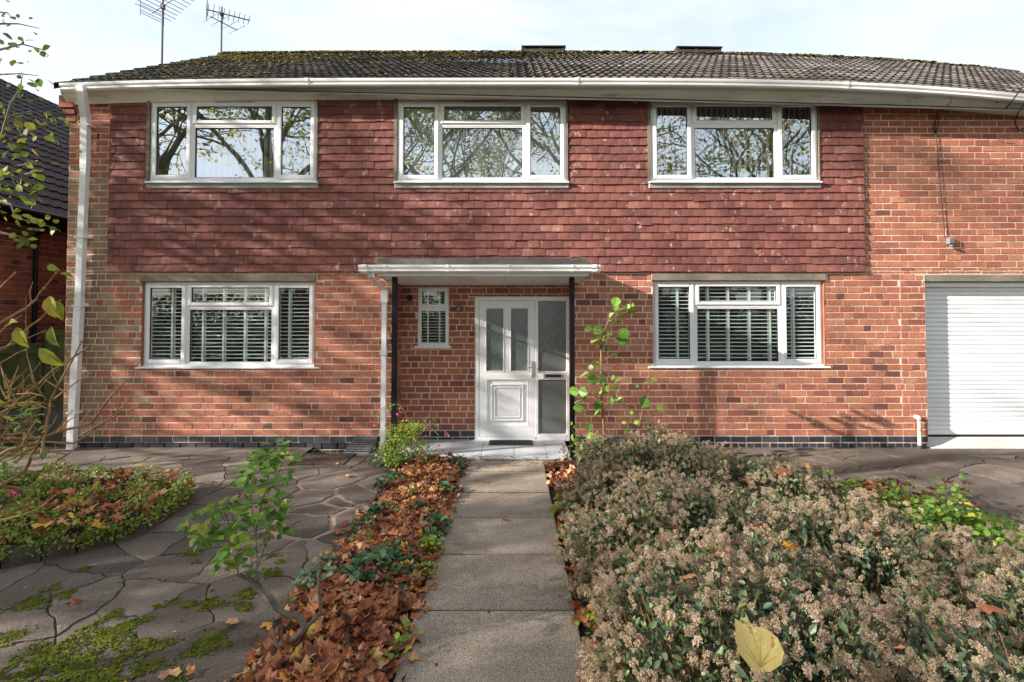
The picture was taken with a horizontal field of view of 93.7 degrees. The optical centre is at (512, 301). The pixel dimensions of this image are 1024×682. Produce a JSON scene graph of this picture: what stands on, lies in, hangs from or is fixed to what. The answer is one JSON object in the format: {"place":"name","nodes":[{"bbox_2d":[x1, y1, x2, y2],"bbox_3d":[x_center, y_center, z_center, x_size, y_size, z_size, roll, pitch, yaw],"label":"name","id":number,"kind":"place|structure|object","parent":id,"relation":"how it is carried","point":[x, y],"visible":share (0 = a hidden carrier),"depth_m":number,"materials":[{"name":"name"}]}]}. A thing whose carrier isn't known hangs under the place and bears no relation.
{"place":"outdoors","nodes":[
{"label":"outdoors","id":0,"kind":"place"},
{"bbox_2d":[0,477,173,549],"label":"soil","id":1,"kind":"structure","parent":0,"point":[79,529],"depth_m":4.42,"materials":[{"name":"brown soil"}]},
{"bbox_2d":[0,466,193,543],"bbox_3d":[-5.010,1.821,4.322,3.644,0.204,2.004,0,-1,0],"label":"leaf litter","id":2,"kind":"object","parent":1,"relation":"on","point":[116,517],"visible":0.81,"depth_m":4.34,"materials":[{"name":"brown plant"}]},
{"bbox_2d":[31,521,53,527],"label":"fallen leaf","id":3,"kind":"object","parent":2,"relation":"on","point":[35,525],"visible":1,"depth_m":3.77,"materials":[{"name":"plant"}]},
{"bbox_2d":[0,459,199,561],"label":"ground cover","id":4,"kind":"object","parent":1,"relation":"on","point":[66,483],"visible":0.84,"depth_m":4.43,"materials":[{"name":"green plant"}]},
{"bbox_2d":[5,489,20,497],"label":"red leaved plant","id":5,"kind":"object","parent":4,"relation":"on","point":[9,494],"visible":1,"depth_m":4.30,"materials":[{"name":"plant"}]},
{"bbox_2d":[0,447,399,681],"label":"paving","id":6,"kind":"structure","parent":0,"point":[135,596],"depth_m":3.58,"materials":[{"name":"grey stone"}]},
{"bbox_2d":[1,541,43,569],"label":"edging stone","id":7,"kind":"object","parent":6,"relation":"on","point":[23,558],"visible":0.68,"depth_m":3.67,"materials":[{"name":"grey stone"}]},
{"bbox_2d":[0,79,69,342],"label":"neighbour house","id":8,"kind":"structure","parent":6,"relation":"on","point":[29,264],"depth_m":8.31,"materials":[{"name":"brick"}]},
{"bbox_2d":[0,0,81,248],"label":"overhanging tree","id":9,"kind":"object","parent":6,"relation":"on","point":[29,163],"visible":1,"depth_m":3.30,"materials":[{"name":"green plant"}]},
{"bbox_2d":[42,534,77,561],"bbox_3d":[-3.609,1.967,3.829,0.194,0.146,0.133,1,-2,-38],"label":"edging stone","id":10,"kind":"object","parent":6,"relation":"on","point":[56,552],"visible":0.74,"depth_m":3.78,"materials":[{"name":"grey stone"}]},
{"bbox_2d":[0,264,137,520],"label":"bare shrub","id":11,"kind":"object","parent":6,"relation":"on","point":[52,307],"visible":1,"depth_m":2.33,"materials":[{"name":"brown plant"}]},
{"bbox_2d":[66,598,80,607],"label":"fallen leaf","id":12,"kind":"object","parent":6,"relation":"on","point":[74,601],"visible":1,"depth_m":3.17,"materials":[{"name":"plant"}]},
{"bbox_2d":[78,529,114,552],"bbox_3d":[-3.439,1.971,3.967,0.225,0.145,0.132,1,-2,-40],"label":"edging stone","id":13,"kind":"object","parent":6,"relation":"on","point":[100,543],"visible":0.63,"depth_m":3.92,"materials":[{"name":"grey stone"}]},
{"bbox_2d":[111,515,147,544],"bbox_3d":[-3.312,1.969,4.135,0.132,0.158,0.236,-1,-2,26],"label":"edging stone","id":14,"kind":"object","parent":6,"relation":"on","point":[128,536],"visible":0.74,"depth_m":4.10,"materials":[{"name":"grey stone"}]},
{"bbox_2d":[148,505,170,531],"bbox_3d":[-3.273,1.984,4.373,0.138,0.140,0.307,0,-1,-4],"label":"edging stone","id":15,"kind":"object","parent":6,"relation":"on","point":[154,524],"visible":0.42,"depth_m":4.36,"materials":[{"name":"grey stone"}]},
{"bbox_2d":[158,666,181,679],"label":"fallen leaf","id":16,"kind":"object","parent":6,"relation":"on","point":[177,671],"visible":1,"depth_m":2.54,"materials":[{"name":"brown plant"}]},
{"bbox_2d":[162,493,187,516],"bbox_3d":[-3.310,1.989,4.679,0.132,0.144,0.296,0,-1,-9],"label":"edging stone","id":17,"kind":"object","parent":6,"relation":"on","point":[177,509],"visible":0.32,"depth_m":4.67,"materials":[{"name":"grey stone"}]},
{"bbox_2d":[184,664,196,674],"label":"fallen leaf","id":18,"kind":"object","parent":6,"relation":"on","point":[189,669],"visible":1,"depth_m":2.56,"materials":[{"name":"plant"}]},
{"bbox_2d":[225,618,239,625],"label":"fallen leaf","id":19,"kind":"object","parent":6,"relation":"on","point":[232,620],"visible":1,"depth_m":2.97,"materials":[{"name":"plant"}]},
{"bbox_2d":[260,622,271,629],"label":"fallen leaf","id":20,"kind":"object","parent":6,"relation":"on","point":[268,625],"visible":0.89,"depth_m":2.94,"materials":[{"name":"plant"}]},
{"bbox_2d":[0,492,575,681],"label":"moss","id":21,"kind":"object","parent":6,"relation":"on","point":[204,643],"visible":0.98,"depth_m":2.78,"materials":[{"name":"green plant"}]},
{"bbox_2d":[294,453,355,465],"bbox_3d":[-2.490,2.086,6.326,0.680,0.030,0.490,0,-1,0],"label":"drain cover","id":22,"kind":"object","parent":6,"relation":"on","point":[338,457],"visible":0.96,"depth_m":6.33,"materials":[{"name":"metal"}]},
{"bbox_2d":[343,435,377,454],"bbox_3d":[-2.129,2.011,6.728,0.397,0.200,0.310,0,-1,0],"label":"gully cover","id":23,"kind":"object","parent":6,"relation":"on","point":[361,444],"visible":0.98,"depth_m":6.72,"materials":[{"name":"grey plastic"}]},
{"bbox_2d":[368,447,407,467],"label":"cyclamen plant","id":24,"kind":"object","parent":6,"relation":"on","point":[374,457],"visible":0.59,"depth_m":5.96,"materials":[{"name":"green plant"}]},
{"bbox_2d":[342,462,459,681],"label":"soil","id":25,"kind":"structure","parent":0,"point":[410,619],"depth_m":3.09,"materials":[{"name":"brown soil"}]},
{"bbox_2d":[175,438,322,650],"bbox_3d":[-1.564,1.402,2.683,1.013,1.243,0.493,-1,-2,25],"label":"rose sapling","id":26,"kind":"object","parent":25,"relation":"on","point":[213,533],"visible":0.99,"depth_m":2.62,"materials":[{"name":"green plant"}]},
{"bbox_2d":[291,562,336,590],"bbox_3d":[-1.361,1.915,3.337,0.319,0.129,0.334,0,-1,0],"label":"cyclamen plant","id":27,"kind":"object","parent":25,"relation":"on","point":[311,569],"visible":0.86,"depth_m":3.31,"materials":[{"name":"green plant"}]},
{"bbox_2d":[312,552,336,574],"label":"plant","id":28,"kind":"object","parent":25,"relation":"on","point":[326,558],"visible":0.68,"depth_m":3.56,"materials":[{"name":"green plant"}]},
{"bbox_2d":[348,531,364,541],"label":"seedling","id":29,"kind":"object","parent":25,"relation":"on","point":[351,539],"visible":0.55,"depth_m":3.92,"materials":[{"name":"green plant"}]},
{"bbox_2d":[349,516,374,534],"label":"plant","id":30,"kind":"object","parent":25,"relation":"on","point":[365,519],"visible":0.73,"depth_m":4.15,"materials":[{"name":"green plant"}]},
{"bbox_2d":[365,531,372,540],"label":"seedling","id":31,"kind":"object","parent":25,"relation":"on","point":[369,533],"visible":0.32,"depth_m":3.91,"materials":[{"name":"green plant"}]},
{"bbox_2d":[364,647,383,661],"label":"seedling","id":32,"kind":"object","parent":25,"relation":"on","point":[373,650],"visible":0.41,"depth_m":2.57,"materials":[{"name":"green plant"}]},
{"bbox_2d":[332,545,417,591],"bbox_3d":[-0.992,1.884,3.414,0.623,0.194,0.665,0,-1,0],"label":"cyclamen plant","id":33,"kind":"object","parent":25,"relation":"on","point":[389,555],"visible":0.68,"depth_m":3.41,"materials":[{"name":"green plant"}]},
{"bbox_2d":[361,501,397,518],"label":"cyclamen plant","id":34,"kind":"object","parent":25,"relation":"on","point":[374,509],"visible":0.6,"depth_m":4.40,"materials":[{"name":"green plant"}]},
{"bbox_2d":[373,470,404,488],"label":"cyclamen plant","id":35,"kind":"object","parent":25,"relation":"on","point":[391,476],"visible":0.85,"depth_m":5.26,"materials":[{"name":"green plant"}]},
{"bbox_2d":[385,632,410,658],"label":"seedling","id":36,"kind":"object","parent":25,"relation":"on","point":[398,638],"visible":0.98,"depth_m":2.65,"materials":[{"name":"green plant"}]},
{"bbox_2d":[376,537,422,561],"bbox_3d":[-0.916,1.908,3.671,0.416,0.160,0.443,1,-2,-24],"label":"cyclamen plant","id":37,"kind":"object","parent":25,"relation":"on","point":[395,544],"visible":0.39,"depth_m":3.67,"materials":[{"name":"green plant"}]},
{"bbox_2d":[395,619,422,639],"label":"seedling","id":38,"kind":"object","parent":25,"relation":"on","point":[406,622],"visible":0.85,"depth_m":2.79,"materials":[{"name":"green plant"}]},
{"bbox_2d":[370,403,448,469],"bbox_3d":[-1.255,1.676,5.903,0.988,0.840,0.717,-1,-2,27],"label":"fuchsia bush","id":39,"kind":"object","parent":25,"relation":"on","point":[403,430],"visible":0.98,"depth_m":5.84,"materials":[{"name":"green plant"}]},
{"bbox_2d":[404,488,416,497],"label":"plant","id":40,"kind":"object","parent":25,"relation":"on","point":[410,490],"visible":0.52,"depth_m":4.86,"materials":[{"name":"green plant"}]},
{"bbox_2d":[408,499,425,509],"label":"plant","id":41,"kind":"object","parent":25,"relation":"on","point":[416,501],"visible":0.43,"depth_m":4.53,"materials":[{"name":"green plant"}]},
{"bbox_2d":[412,560,438,576],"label":"seedling","id":42,"kind":"object","parent":25,"relation":"on","point":[428,564],"visible":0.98,"depth_m":3.47,"materials":[{"name":"green plant"}]},
{"bbox_2d":[417,534,443,554],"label":"seedling","id":43,"kind":"object","parent":25,"relation":"on","point":[430,537],"visible":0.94,"depth_m":3.82,"materials":[{"name":"green plant"}]},
{"bbox_2d":[423,526,444,544],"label":"plant","id":44,"kind":"object","parent":25,"relation":"on","point":[433,530],"visible":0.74,"depth_m":3.98,"materials":[{"name":"green plant"}]},
{"bbox_2d":[423,512,453,535],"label":"cyclamen plant","id":45,"kind":"object","parent":25,"relation":"on","point":[440,517],"visible":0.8,"depth_m":4.20,"materials":[{"name":"green plant"}]},
{"bbox_2d":[437,480,454,492],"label":"plant","id":46,"kind":"object","parent":25,"relation":"on","point":[452,487],"visible":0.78,"depth_m":5.06,"materials":[{"name":"green plant"}]},
{"bbox_2d":[448,454,470,467],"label":"cyclamen plant","id":47,"kind":"object","parent":25,"relation":"on","point":[452,459],"visible":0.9,"depth_m":5.93,"materials":[{"name":"green plant"}]},
{"bbox_2d":[0,443,962,493],"bbox_3d":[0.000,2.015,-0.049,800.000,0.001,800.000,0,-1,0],"label":"ground","id":48,"kind":"structure","parent":0,"point":[61,445],"depth_m":7.31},
{"bbox_2d":[0,343,44,441],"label":"fence panel","id":49,"kind":"object","parent":48,"relation":"on","point":[11,364],"visible":0.6,"depth_m":7.32,"materials":[{"name":"brown wood"}]},
{"bbox_2d":[42,329,64,441],"bbox_3d":[-6.810,1.289,7.321,0.680,1.733,0.100,0,-1,0],"label":"fence panel","id":50,"kind":"object","parent":48,"relation":"on","point":[49,388],"visible":0.22,"depth_m":7.32,"materials":[{"name":"brown wood"}]},
{"bbox_2d":[239,467,399,681],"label":"edging board","id":51,"kind":"object","parent":48,"relation":"on","point":[336,549],"visible":0.14,"depth_m":3.92,"materials":[{"name":"brown wood"}]},
{"bbox_2d":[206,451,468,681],"bbox_3d":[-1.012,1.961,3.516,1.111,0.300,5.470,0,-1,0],"label":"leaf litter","id":52,"kind":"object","parent":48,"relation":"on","point":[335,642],"visible":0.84,"depth_m":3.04,"materials":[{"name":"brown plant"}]},
{"bbox_2d":[387,439,571,463],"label":"porch floor","id":53,"kind":"structure","parent":48,"relation":"on","point":[473,450],"depth_m":6.62,"materials":[{"name":"grey ceramic"}]},
{"bbox_2d":[489,440,532,444],"bbox_3d":[-0.023,2.058,6.994,0.635,0.016,0.225,0,-1,0],"label":"door mat","id":54,"kind":"object","parent":53,"relation":"on","point":[510,442],"depth_m":6.98,"materials":[{"name":"rubber"}]},
{"bbox_2d":[1,456,1020,681],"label":"joint mortar","id":55,"kind":"object","parent":48,"relation":"on","point":[332,521],"visible":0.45,"depth_m":4.33,"materials":[{"name":"grey concrete"}]},
{"bbox_2d":[622,376,664,439],"bbox_3d":[1.570,1.307,5.831,0.528,0.793,0.246,0,-1,0],"label":"green sapling","id":56,"kind":"object","parent":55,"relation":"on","point":[644,401],"visible":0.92,"depth_m":5.79,"materials":[{"name":"green plant"}]},
{"bbox_2d":[53,45,1023,460],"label":"brick house","id":57,"kind":"structure","parent":48,"relation":"on","point":[325,251],"depth_m":6.95,"materials":[{"name":"brick"}]},
{"bbox_2d":[135,0,193,63],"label":"tv aerial","id":58,"kind":"object","parent":57,"relation":"attached to","point":[162,6],"visible":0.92,"depth_m":9.07,"materials":[{"name":"metal"}]},
{"bbox_2d":[203,0,249,51],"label":"tv aerial","id":59,"kind":"object","parent":57,"relation":"attached to","point":[222,14],"visible":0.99,"depth_m":10.74,"materials":[{"name":"metal"}]},
{"bbox_2d":[135,282,318,368],"bbox_3d":[-4.107,0.345,6.989,2.646,1.253,0.160,0,-1,0],"label":"window","id":60,"kind":"structure","parent":57,"relation":"in","point":[272,293],"depth_m":6.98,"materials":[{"name":"white plastic"}]},
{"bbox_2d":[144,100,318,188],"bbox_3d":[-4.063,-2.306,6.988,2.497,1.348,0.140,0,-1,0],"label":"window","id":61,"kind":"structure","parent":57,"relation":"in","point":[215,144],"depth_m":6.99,"materials":[{"name":"white plastic"}]},
{"bbox_2d":[414,287,451,347],"bbox_3d":[-1.197,0.247,7.266,0.557,0.913,0.140,0,-1,0],"label":"window","id":62,"kind":"structure","parent":57,"relation":"in","point":[427,306],"depth_m":7.25,"materials":[{"name":"white plastic"}]},
{"bbox_2d":[394,99,568,188],"bbox_3d":[-0.452,-2.306,6.988,2.534,1.348,0.140,0,-1,0],"label":"window","id":63,"kind":"structure","parent":57,"relation":"in","point":[438,144],"depth_m":6.99,"materials":[{"name":"white plastic"}]},
{"bbox_2d":[474,297,569,440],"bbox_3d":[0.147,1.003,7.190,1.440,2.148,0.135,0,-1,0],"label":"front door","id":64,"kind":"structure","parent":57,"relation":"in","point":[522,343],"depth_m":7.20,"materials":[{"name":"white plastic"}]},
{"bbox_2d":[647,101,822,188],"bbox_3d":[3.214,-2.306,6.988,2.504,1.348,0.140,0,-1,0],"label":"window","id":65,"kind":"structure","parent":57,"relation":"in","point":[691,145],"depth_m":6.99,"materials":[{"name":"white plastic"}]},
{"bbox_2d":[648,281,830,367],"bbox_3d":[3.266,0.334,6.989,2.624,1.261,0.160,0,-1,0],"label":"window","id":66,"kind":"structure","parent":57,"relation":"in","point":[694,302],"depth_m":6.98,"materials":[{"name":"white plastic"}]},
{"bbox_2d":[925,282,1023,436],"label":"garage door","id":67,"kind":"structure","parent":57,"relation":"in","point":[975,330],"depth_m":7.04,"materials":[{"name":"white metal"}]},
{"bbox_2d":[393,461,586,681],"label":"path","id":68,"kind":"structure","parent":0,"point":[513,563],"depth_m":3.25,"materials":[{"name":"grey concrete"}]},
{"bbox_2d":[0,0,1023,104],"label":"sky","id":69,"kind":"structure","parent":0,"point":[85,38],"materials":[{"name":"white"}]},
{"bbox_2d":[544,464,555,484],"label":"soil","id":70,"kind":"structure","parent":0,"point":[553,476],"depth_m":5.77,"materials":[{"name":"soil"}]},
{"bbox_2d":[553,462,577,482],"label":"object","id":71,"kind":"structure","parent":0,"point":[557,470],"depth_m":5.87,"materials":[{"name":"plant"}]},
{"bbox_2d":[548,482,993,681],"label":"soil","id":72,"kind":"structure","parent":0,"point":[568,563],"depth_m":3.60,"materials":[{"name":"brown soil"}]},
{"bbox_2d":[553,494,563,502],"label":"seedling","id":73,"kind":"object","parent":72,"relation":"on","point":[557,496],"visible":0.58,"depth_m":4.78,"materials":[{"name":"green plant"}]},
{"bbox_2d":[550,500,570,515],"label":"seedling","id":74,"kind":"object","parent":72,"relation":"on","point":[555,510],"visible":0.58,"depth_m":4.50,"materials":[{"name":"green plant"}]},
{"bbox_2d":[555,523,575,538],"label":"seedling","id":75,"kind":"object","parent":72,"relation":"on","point":[563,528],"visible":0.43,"depth_m":4.06,"materials":[{"name":"green plant"}]},
{"bbox_2d":[558,541,578,558],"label":"seedling","id":76,"kind":"object","parent":72,"relation":"on","point":[560,547],"visible":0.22,"depth_m":3.71,"materials":[{"name":"green plant"}]},
{"bbox_2d":[574,612,597,634],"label":"seedling","id":77,"kind":"object","parent":72,"relation":"on","point":[592,616],"visible":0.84,"depth_m":2.88,"materials":[{"name":"green plant"}]},
{"bbox_2d":[554,419,763,525],"bbox_3d":[1.482,1.637,4.791,2.185,0.858,1.857,0,-1,0],"label":"flowering shrub","id":78,"kind":"object","parent":72,"relation":"on","point":[610,467],"visible":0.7,"depth_m":4.60,"materials":[{"name":"beige plant"}]},
{"bbox_2d":[554,461,842,670],"bbox_3d":[1.261,1.638,3.339,1.936,0.773,2.046,0,-1,0],"label":"flowering shrub","id":79,"kind":"object","parent":72,"relation":"on","point":[651,515],"visible":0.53,"depth_m":3.32,"materials":[{"name":"green plant"}]},
{"bbox_2d":[665,523,679,529],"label":"fallen leaf","id":80,"kind":"object","parent":79,"relation":"on","point":[674,526],"visible":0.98,"depth_m":2.96,"materials":[{"name":"plant"}]},
{"bbox_2d":[570,524,950,681],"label":"flowering shrub","id":81,"kind":"object","parent":72,"relation":"on","point":[711,600],"visible":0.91,"depth_m":2.15,"materials":[{"name":"green plant"}]},
{"bbox_2d":[677,573,696,578],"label":"fallen leaf","id":82,"kind":"object","parent":81,"relation":"on","point":[689,576],"visible":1,"depth_m":2.15,"materials":[{"name":"plant"}]},
{"bbox_2d":[696,542,716,551],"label":"fallen leaf","id":83,"kind":"object","parent":81,"relation":"on","point":[700,545],"visible":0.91,"depth_m":2.43,"materials":[{"name":"plant"}]},
{"bbox_2d":[714,545,731,556],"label":"fallen leaf","id":84,"kind":"object","parent":81,"relation":"on","point":[726,552],"visible":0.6,"depth_m":2.42,"materials":[{"name":"plant"}]},
{"bbox_2d":[735,615,783,681],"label":"fallen leaf","id":85,"kind":"object","parent":81,"relation":"on","point":[760,649],"visible":1,"depth_m":1.58,"materials":[{"name":"yellow plant"}]},
{"bbox_2d":[754,523,771,532],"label":"fallen leaf","id":86,"kind":"object","parent":81,"relation":"on","point":[757,525],"visible":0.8,"depth_m":2.67,"materials":[{"name":"plant"}]},
{"bbox_2d":[779,541,799,548],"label":"fallen leaf","id":87,"kind":"object","parent":81,"relation":"on","point":[789,545],"visible":1,"depth_m":2.55,"materials":[{"name":"plant"}]},
{"bbox_2d":[879,643,904,648],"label":"fallen leaf","id":88,"kind":"object","parent":81,"relation":"on","point":[900,646],"visible":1,"depth_m":1.67,"materials":[{"name":"plant"}]},
{"bbox_2d":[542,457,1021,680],"bbox_3d":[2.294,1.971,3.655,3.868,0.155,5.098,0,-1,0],"label":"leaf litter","id":89,"kind":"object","parent":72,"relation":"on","point":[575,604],"visible":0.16,"depth_m":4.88,"materials":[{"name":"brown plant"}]},
{"bbox_2d":[587,601,594,612],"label":"fallen leaf","id":90,"kind":"object","parent":89,"relation":"on","point":[590,609],"visible":0.47,"depth_m":3.02,"materials":[{"name":"plant"}]},
{"bbox_2d":[695,447,887,580],"bbox_3d":[2.374,1.701,4.339,1.648,0.698,1.758,-1,-2,34],"label":"flowering shrub","id":91,"kind":"object","parent":72,"relation":"on","point":[801,483],"visible":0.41,"depth_m":4.16,"materials":[{"name":"beige plant"}]},
{"bbox_2d":[775,467,791,475],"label":"fallen leaf","id":92,"kind":"object","parent":91,"relation":"on","point":[779,471],"visible":1,"depth_m":3.97,"materials":[{"name":"plant"}]},
{"bbox_2d":[799,460,809,467],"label":"fallen leaf","id":93,"kind":"object","parent":91,"relation":"on","point":[807,465],"visible":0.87,"depth_m":4.26,"materials":[{"name":"plant"}]},
{"bbox_2d":[690,487,1023,680],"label":"flowering shrub","id":94,"kind":"object","parent":72,"relation":"on","point":[849,544],"visible":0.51,"depth_m":2.88,"materials":[{"name":"green plant"}]},
{"bbox_2d":[860,521,879,534],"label":"fallen leaf","id":95,"kind":"object","parent":94,"relation":"on","point":[867,524],"visible":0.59,"depth_m":2.98,"materials":[{"name":"plant"}]},
{"bbox_2d":[779,588,1023,681],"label":"flowering shrub","id":96,"kind":"object","parent":72,"relation":"on","point":[963,671],"visible":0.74,"depth_m":1.86,"materials":[{"name":"beige plant"}]},
{"bbox_2d":[969,604,1009,615],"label":"fallen leaf","id":97,"kind":"object","parent":96,"relation":"on","point":[989,609],"visible":0.99,"depth_m":2.04,"materials":[{"name":"brown plant"}]},
{"bbox_2d":[819,470,1023,547],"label":"stonecrop plant","id":98,"kind":"object","parent":72,"relation":"on","point":[922,502],"visible":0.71,"depth_m":4.22,"materials":[{"name":"green plant"}]},
{"bbox_2d":[865,523,1023,681],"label":"flowering shrub","id":99,"kind":"object","parent":72,"relation":"on","point":[1011,603],"visible":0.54,"depth_m":2.48,"materials":[{"name":"beige plant"}]},
{"bbox_2d":[868,518,1023,650],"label":"flowering shrub","id":100,"kind":"object","parent":72,"relation":"on","point":[962,533],"visible":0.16,"depth_m":3.17,"materials":[{"name":"beige plant"}]},
{"bbox_2d":[939,474,972,527],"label":"weed stalks","id":101,"kind":"object","parent":72,"relation":"on","point":[953,488],"visible":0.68,"depth_m":4.01,"materials":[{"name":"green plant"}]},
{"bbox_2d":[918,503,1023,560],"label":"grass","id":102,"kind":"structure","parent":72,"relation":"on","point":[995,519],"depth_m":4.14,"materials":[{"name":"green plant"}]},
{"bbox_2d":[975,527,1023,566],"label":"ground cover","id":103,"kind":"object","parent":72,"relation":"on","point":[983,548],"visible":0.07,"depth_m":3.71,"materials":[{"name":"green plant"}]},
{"bbox_2d":[569,447,1023,536],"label":"paving","id":104,"kind":"structure","parent":0,"point":[995,489],"depth_m":6.00,"materials":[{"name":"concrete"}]},
{"bbox_2d":[0,447,1010,681],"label":"debris","id":105,"kind":"object","parent":104,"relation":"on","point":[436,664],"visible":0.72,"depth_m":3.23,"materials":[{"name":"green plant"}]},
{"bbox_2d":[565,422,589,461],"bbox_3d":[0.868,1.761,5.921,0.467,0.511,0.296,0,-1,0],"label":"plant","id":106,"kind":"object","parent":104,"relation":"on","point":[576,439],"visible":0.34,"depth_m":5.91,"materials":[{"name":"green plant"}]},
{"bbox_2d":[569,297,635,445],"bbox_3d":[1.108,0.905,5.841,0.817,1.910,0.524,0,-1,0],"label":"green sapling","id":107,"kind":"object","parent":104,"relation":"on","point":[623,335],"visible":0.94,"depth_m":5.82,"materials":[{"name":"green plant"}]}
]}

